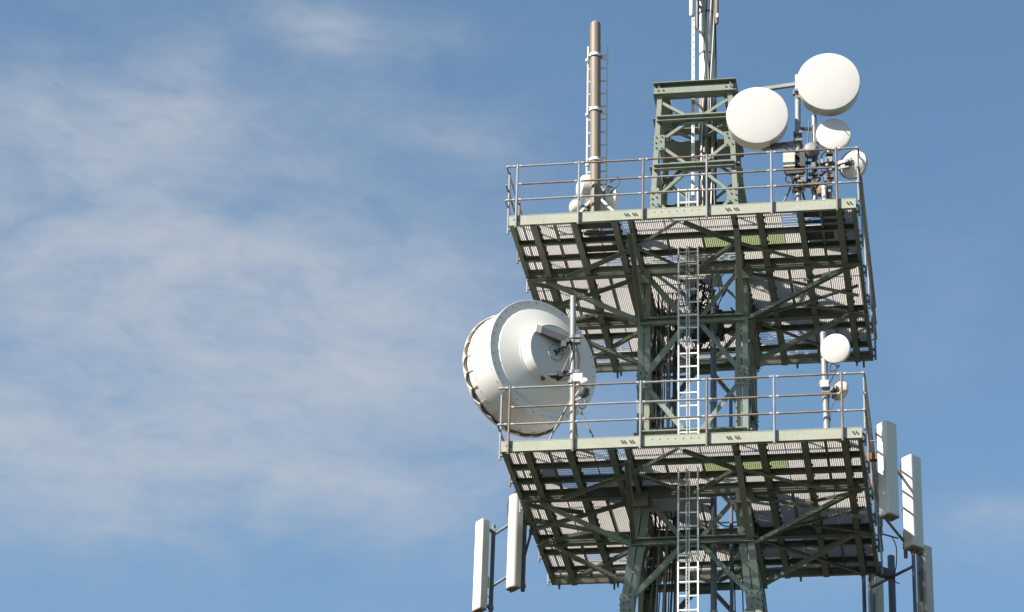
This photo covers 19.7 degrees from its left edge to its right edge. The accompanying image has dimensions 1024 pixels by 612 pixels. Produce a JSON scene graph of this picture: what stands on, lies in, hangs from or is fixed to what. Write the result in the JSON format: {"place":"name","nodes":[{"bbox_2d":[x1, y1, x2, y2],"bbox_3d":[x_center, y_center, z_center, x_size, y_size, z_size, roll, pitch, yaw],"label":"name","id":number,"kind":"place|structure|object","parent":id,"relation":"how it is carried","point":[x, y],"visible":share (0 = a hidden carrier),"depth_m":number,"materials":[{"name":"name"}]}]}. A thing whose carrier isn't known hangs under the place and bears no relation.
{"place":"outdoors","nodes":[
{"label":"outdoors","id":0,"kind":"place"},
{"bbox_2d":[0,0,1023,611],"label":"sky","id":1,"kind":"structure","parent":0,"point":[252,252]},
{"label":"ground","id":2,"kind":"structure","parent":0,"visible":0},
{"bbox_2d":[619,78,767,611],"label":"lattice tower","id":3,"kind":"structure","parent":2,"relation":"on","point":[668,124],"depth_m":56.46,"materials":[{"name":"green metal"}]},
{"bbox_2d":[646,292,690,611],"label":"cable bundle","id":4,"kind":"object","parent":3,"relation":"hanging from","point":[668,368],"visible":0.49,"depth_m":56.97,"materials":[{"name":"black rubber"}]},
{"bbox_2d":[501,427,879,589],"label":"service platform","id":5,"kind":"structure","parent":3,"relation":"attached to","point":[809,487],"depth_m":54.78,"materials":[{"name":"green paint"}]},
{"bbox_2d":[491,519,533,586],"bbox_3d":[-0.039,4.639,56.755,0.191,1.213,1.346,20,-33,-31],"label":"outrigger bracket","id":6,"kind":"object","parent":5,"relation":"attached to","point":[527,546],"visible":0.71,"depth_m":56.58,"materials":[{"name":"metal"}]},
{"bbox_2d":[488,524,495,611],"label":"antenna pole","id":7,"kind":"object","parent":6,"relation":"attached to","point":[492,562],"visible":1,"depth_m":57.15,"materials":[{"name":"grey metal"}]},
{"bbox_2d":[472,518,496,611],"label":"panel antenna","id":8,"kind":"object","parent":7,"relation":"attached to","point":[483,530],"visible":1,"depth_m":56.95,"materials":[{"name":"white plastic"}]},
{"bbox_2d":[521,511,526,591],"bbox_3d":[0.232,4.542,56.290,0.084,1.915,0.084,-3,-28,9],"label":"antenna pole","id":9,"kind":"object","parent":6,"relation":"attached to","point":[524,539],"visible":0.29,"depth_m":56.17,"materials":[{"name":"grey metal"}]},
{"bbox_2d":[506,493,525,592],"bbox_3d":[0.121,4.540,56.201,0.412,1.969,0.253,20,-33,-31],"label":"panel antenna","id":10,"kind":"object","parent":9,"relation":"attached to","point":[514,553],"visible":0.86,"depth_m":56.02,"materials":[{"name":"white plastic"}]},
{"bbox_2d":[549,295,593,438],"bbox_3d":[1.169,1.300,54.544,1.010,3.072,0.790,-3,-28,9],"label":"antenna pole","id":11,"kind":"object","parent":5,"relation":"on","point":[572,320],"visible":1,"depth_m":54.22,"materials":[{"name":"metal"}]},
{"bbox_2d":[463,300,595,437],"bbox_3d":[0.510,1.040,54.888,2.464,2.464,1.698,18,-32,-28],"label":"dish antenna","id":12,"kind":"object","parent":11,"relation":"attached to","point":[522,343],"visible":0.94,"depth_m":54.47,"materials":[{"name":"grey paint"}]},
{"bbox_2d":[573,373,588,408],"bbox_3d":[1.262,1.570,53.996,0.313,0.710,0.204,-3,-28,9],"label":"radio unit","id":13,"kind":"object","parent":11,"relation":"attached to","point":[582,391],"visible":1,"depth_m":53.99,"materials":[{"name":"white plastic"}]},
{"bbox_2d":[677,467,698,611],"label":"ladder","id":14,"kind":"object","parent":5,"relation":"attached to","point":[689,540],"visible":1,"depth_m":53.47,"materials":[{"name":"metal"}]},
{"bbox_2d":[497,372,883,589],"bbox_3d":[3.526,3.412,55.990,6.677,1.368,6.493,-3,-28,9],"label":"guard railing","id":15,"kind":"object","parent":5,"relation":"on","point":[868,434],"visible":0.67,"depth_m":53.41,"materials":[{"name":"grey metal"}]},
{"bbox_2d":[699,504,743,611],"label":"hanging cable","id":16,"kind":"object","parent":5,"relation":"hanging from","point":[733,563],"visible":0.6,"depth_m":55.55,"materials":[{"name":"black rubber"}]},
{"bbox_2d":[710,304,733,611],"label":"riser pipe","id":17,"kind":"object","parent":5,"relation":"attached to","point":[713,406],"visible":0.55,"depth_m":55.58,"materials":[{"name":"metal"}]},
{"bbox_2d":[820,331,829,427],"bbox_3d":[5.667,1.393,53.341,0.260,2.066,0.220,-3,-28,9],"label":"antenna pole","id":18,"kind":"object","parent":5,"relation":"on","point":[825,398],"visible":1,"depth_m":53.17,"materials":[{"name":"metal"}]},
{"bbox_2d":[818,380,831,392],"bbox_3d":[5.641,1.462,53.232,0.238,0.230,0.125,-3,-28,9],"label":"junction box","id":19,"kind":"object","parent":18,"relation":"attached to","point":[823,384],"visible":1,"depth_m":53.20,"materials":[{"name":"metal"}]},
{"bbox_2d":[829,363,839,423],"bbox_3d":[5.806,1.577,53.175,0.227,1.214,0.068,2,-28,0],"label":"hanging cable","id":20,"kind":"object","parent":18,"relation":"hanging from","point":[836,369],"visible":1,"depth_m":53.34,"materials":[{"name":"black rubber"}]},
{"bbox_2d":[822,380,847,400],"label":"dish antenna","id":21,"kind":"object","parent":18,"relation":"attached to","point":[835,388],"visible":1,"depth_m":53.14,"materials":[{"name":"white plastic"}]},
{"bbox_2d":[821,334,850,363],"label":"drum antenna","id":22,"kind":"object","parent":18,"relation":"attached to","point":[835,348],"visible":1,"depth_m":53.44,"materials":[{"name":"white plastic"}]},
{"bbox_2d":[866,440,903,542],"bbox_3d":[6.839,3.432,54.305,0.315,1.491,1.677,-10,-30,21],"label":"outrigger bracket","id":23,"kind":"object","parent":5,"relation":"attached to","point":[873,456],"visible":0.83,"depth_m":53.82,"materials":[{"name":"metal"}]},
{"bbox_2d":[876,427,882,526],"bbox_3d":[6.678,3.096,53.722,0.072,1.985,0.072,-3,-28,9],"label":"antenna pole","id":24,"kind":"object","parent":23,"relation":"attached to","point":[880,522],"visible":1,"depth_m":53.50,"materials":[{"name":"grey metal"}]},
{"bbox_2d":[875,420,898,521],"bbox_3d":[6.761,3.037,53.609,0.278,1.909,0.445,20,-33,-31],"label":"panel antenna","id":25,"kind":"object","parent":24,"relation":"attached to","point":[886,434],"visible":1,"depth_m":53.44,"materials":[{"name":"white plastic"}]},
{"bbox_2d":[901,462,907,558],"bbox_3d":[7.293,3.776,54.958,0.072,1.965,0.072,-3,-28,9],"label":"antenna pole","id":26,"kind":"object","parent":23,"relation":"attached to","point":[905,554],"visible":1,"depth_m":54.77,"materials":[{"name":"grey metal"}]},
{"bbox_2d":[900,454,923,552],"bbox_3d":[7.380,3.712,54.856,0.278,1.909,0.438,20,-33,-31],"label":"panel antenna","id":27,"kind":"object","parent":26,"relation":"attached to","point":[910,467],"visible":1,"depth_m":54.69,"materials":[{"name":"white plastic"}]},
{"bbox_2d":[871,555,911,611],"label":"antenna pole","id":28,"kind":"object","parent":5,"relation":"attached to","point":[888,575],"visible":1,"depth_m":58.00,"materials":[{"name":"grey metal"}]},
{"bbox_2d":[867,565,883,611],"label":"panel antenna","id":29,"kind":"object","parent":28,"relation":"attached to","point":[876,599],"visible":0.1,"depth_m":58.65,"materials":[{"name":"white plastic"}]},
{"bbox_2d":[862,576,866,611],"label":"antenna pole","id":30,"kind":"object","parent":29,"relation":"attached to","point":[864,608],"depth_m":58.58,"materials":[{"name":"grey metal"}]},
{"bbox_2d":[883,534,899,583],"bbox_3d":[7.456,4.993,58.208,0.338,1.055,0.113,6,-28,-8],"label":"hanging cable","id":31,"kind":"object","parent":28,"relation":"hanging from","point":[896,553],"visible":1,"depth_m":58.33,"materials":[{"name":"black rubber"}]},
{"bbox_2d":[911,552,916,611],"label":"antenna pole","id":32,"kind":"object","parent":28,"relation":"attached to","point":[914,583],"visible":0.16,"depth_m":57.44,"materials":[{"name":"grey metal"}]},
{"bbox_2d":[911,545,933,611],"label":"panel antenna","id":33,"kind":"object","parent":32,"relation":"attached to","point":[925,592],"visible":0.79,"depth_m":57.56,"materials":[{"name":"white plastic"}]},
{"bbox_2d":[509,198,873,377],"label":"service platform","id":34,"kind":"structure","parent":3,"relation":"attached to","point":[792,288],"depth_m":56.89,"materials":[{"name":"green paint"}]},
{"bbox_2d":[579,20,617,251],"bbox_3d":[1.746,-3.353,57.154,0.960,4.522,1.320,-3,-28,9],"label":"pipe mast","id":35,"kind":"object","parent":34,"relation":"on","point":[595,57],"visible":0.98,"depth_m":56.59,"materials":[{"name":"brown metal"}]},
{"bbox_2d":[569,198,589,212],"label":"dish antenna","id":36,"kind":"object","parent":35,"relation":"attached to","point":[573,206],"visible":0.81,"depth_m":56.01,"materials":[{"name":"white plastic"}]},
{"bbox_2d":[576,175,602,200],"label":"dish antenna","id":37,"kind":"object","parent":35,"relation":"attached to","point":[584,188],"visible":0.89,"depth_m":56.16,"materials":[{"name":"white plastic"}]},
{"bbox_2d":[585,45,608,211],"bbox_3d":[1.637,-3.366,56.849,0.453,3.881,0.085,-3,-28,9],"label":"ladder","id":38,"kind":"object","parent":35,"relation":"attached to","point":[587,132],"visible":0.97,"depth_m":56.92,"materials":[{"name":"grey metal"}]},
{"bbox_2d":[601,186,618,210],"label":"dish antenna","id":39,"kind":"object","parent":35,"relation":"attached to","point":[612,202],"visible":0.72,"depth_m":56.14,"materials":[{"name":"white plastic"}]},
{"bbox_2d":[678,188,698,433],"bbox_3d":[3.324,0.343,55.722,0.428,5.890,0.045,-3,-28,9],"label":"ladder","id":40,"kind":"object","parent":34,"relation":"attached to","point":[688,201],"visible":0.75,"depth_m":55.66,"materials":[{"name":"metal"}]},
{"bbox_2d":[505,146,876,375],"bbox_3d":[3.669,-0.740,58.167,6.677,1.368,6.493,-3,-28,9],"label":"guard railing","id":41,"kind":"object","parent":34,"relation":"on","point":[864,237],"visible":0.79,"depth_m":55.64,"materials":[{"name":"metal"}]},
{"bbox_2d":[679,273,735,369],"bbox_3d":[3.873,0.309,57.593,1.176,1.853,1.017,-3,-28,9],"label":"cable bundle","id":42,"kind":"object","parent":34,"relation":"attached to","point":[704,338],"visible":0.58,"depth_m":57.58,"materials":[{"name":"black rubber"}]},
{"bbox_2d":[761,74,836,239],"bbox_3d":[5.465,-2.856,56.231,1.400,3.013,1.195,-3,-28,9],"label":"antenna pole","id":43,"kind":"object","parent":34,"relation":"on","point":[796,143],"visible":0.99,"depth_m":55.82,"materials":[{"name":"metal"}]},
{"bbox_2d":[726,87,788,149],"bbox_3d":[4.672,-3.503,56.060,1.174,1.194,0.641,-3,-28,9],"label":"drum antenna","id":44,"kind":"object","parent":43,"relation":"attached to","point":[756,118],"visible":1,"depth_m":55.82,"materials":[{"name":"white plastic"}]},
{"bbox_2d":[770,120,835,200],"bbox_3d":[5.443,-2.651,55.563,1.264,1.908,0.317,-3,-28,9],"label":"cable bundle","id":45,"kind":"object","parent":43,"relation":"attached to","point":[807,164],"visible":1,"depth_m":55.46,"materials":[{"name":"black rubber"}]},
{"bbox_2d":[783,142,833,196],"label":"boxes","id":46,"kind":"object","parent":43,"relation":"attached to","point":[789,158],"visible":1,"depth_m":55.36,"materials":[{"name":"white plastic"}]},
{"bbox_2d":[796,53,859,115],"bbox_3d":[6.005,-4.148,56.151,1.240,1.211,0.626,-3,-28,9],"label":"drum antenna","id":47,"kind":"object","parent":43,"relation":"attached to","point":[828,84],"visible":1,"depth_m":55.92,"materials":[{"name":"white plastic"}]},
{"bbox_2d":[801,114,817,199],"bbox_3d":[5.773,-2.666,55.697,0.758,2.066,0.364,21,-33,-32],"label":"antenna pole","id":48,"kind":"object","parent":34,"relation":"on","point":[813,128],"visible":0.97,"depth_m":55.80,"materials":[{"name":"metal"}]},
{"bbox_2d":[821,185,826,198],"bbox_3d":[5.808,-2.071,55.005,0.100,0.370,0.100,-3,-28,9],"label":"vent stub","id":49,"kind":"object","parent":34,"relation":"on","point":[824,187],"visible":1,"depth_m":55.00,"materials":[{"name":"white metal"}]},
{"bbox_2d":[817,150,831,198],"bbox_3d":[5.880,-2.374,55.439,0.382,1.315,0.220,-3,-28,9],"label":"antenna pole","id":50,"kind":"object","parent":34,"relation":"on","point":[829,195],"visible":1,"depth_m":55.38,"materials":[{"name":"metal"}]},
{"bbox_2d":[812,119,850,151],"bbox_3d":[6.047,-3.190,55.902,0.731,0.658,0.316,-3,-28,9],"label":"drum antenna","id":51,"kind":"object","parent":50,"relation":"attached to","point":[831,133],"visible":0.98,"depth_m":55.76,"materials":[{"name":"white plastic"}]},
{"bbox_2d":[828,149,867,179],"bbox_3d":[6.298,-2.654,55.574,0.787,0.594,0.433,-3,-28,9],"label":"dish antenna","id":52,"kind":"object","parent":50,"relation":"attached to","point":[847,165],"visible":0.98,"depth_m":55.43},
{"bbox_2d":[687,0,722,286],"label":"tubular mast","id":53,"kind":"object","parent":3,"relation":"attached to","point":[707,57],"visible":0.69,"depth_m":59.83,"materials":[{"name":"grey metal"}]},
{"bbox_2d":[689,0,700,16],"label":"whip antenna","id":54,"kind":"object","parent":53,"relation":"attached to","point":[691,8],"visible":1,"depth_m":60.48,"materials":[{"name":"white plastic"}]},
{"bbox_2d":[691,0,702,260],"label":"climbing rail","id":55,"kind":"object","parent":53,"relation":"attached to","point":[693,101],"visible":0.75,"depth_m":59.42,"materials":[{"name":"grey metal"}]},
{"bbox_2d":[696,0,701,28],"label":"whip antenna","id":56,"kind":"object","parent":53,"relation":"attached to","point":[698,6],"visible":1,"depth_m":60.65,"materials":[{"name":"white plastic"}]},
{"bbox_2d":[715,0,718,24],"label":"whip antenna","id":57,"kind":"object","parent":53,"relation":"attached to","point":[716,12],"visible":1,"depth_m":60.70,"materials":[{"name":"white plastic"}]}
]}

